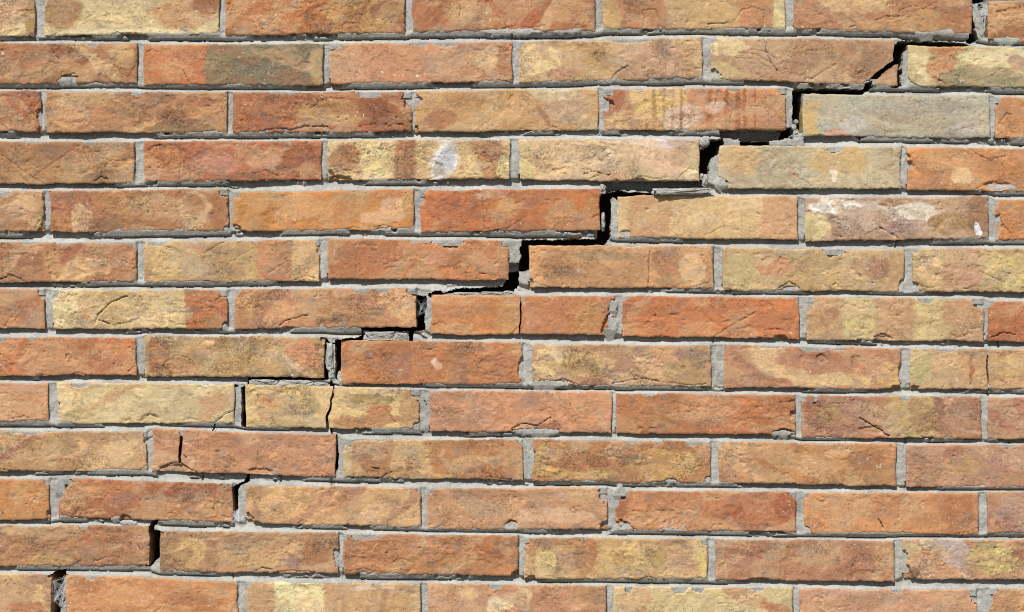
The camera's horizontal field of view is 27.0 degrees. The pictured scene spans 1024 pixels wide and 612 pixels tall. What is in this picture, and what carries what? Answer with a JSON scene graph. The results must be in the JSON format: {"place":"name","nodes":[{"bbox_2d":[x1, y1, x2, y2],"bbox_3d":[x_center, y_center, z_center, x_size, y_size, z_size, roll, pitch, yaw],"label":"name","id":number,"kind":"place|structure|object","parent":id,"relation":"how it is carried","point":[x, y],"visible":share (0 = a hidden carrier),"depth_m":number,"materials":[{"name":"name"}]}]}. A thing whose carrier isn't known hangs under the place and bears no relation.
{"place":"outdoors","nodes":[
{"label":"outdoors","id":0,"kind":"place"},
{"bbox_2d":[0,0,1023,611],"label":"brick wall","id":1,"kind":"structure","parent":0,"point":[696,324],"depth_m":2.50,"materials":[{"name":"brick"}]},
{"bbox_2d":[52,577,65,606],"bbox_3d":[-0.530,0.335,2.506,0.022,0.041,0.009,0,0,0],"label":"cobweb","id":2,"kind":"object","parent":1,"relation":"attached to","point":[60,591],"visible":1,"depth_m":2.50,"materials":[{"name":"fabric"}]},
{"bbox_2d":[232,508,245,521],"bbox_3d":[-0.322,0.246,2.502,0.020,0.019,0.007,0,0,0],"label":"cobweb","id":3,"kind":"object","parent":1,"relation":"attached to","point":[238,515],"visible":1,"depth_m":2.50,"materials":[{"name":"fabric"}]},
{"bbox_2d":[973,5,987,31],"bbox_3d":[0.551,-0.337,2.504,0.024,0.039,0.010,0,0,0],"label":"cobweb","id":4,"kind":"object","parent":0,"point":[981,14],"visible":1,"depth_m":2.50,"materials":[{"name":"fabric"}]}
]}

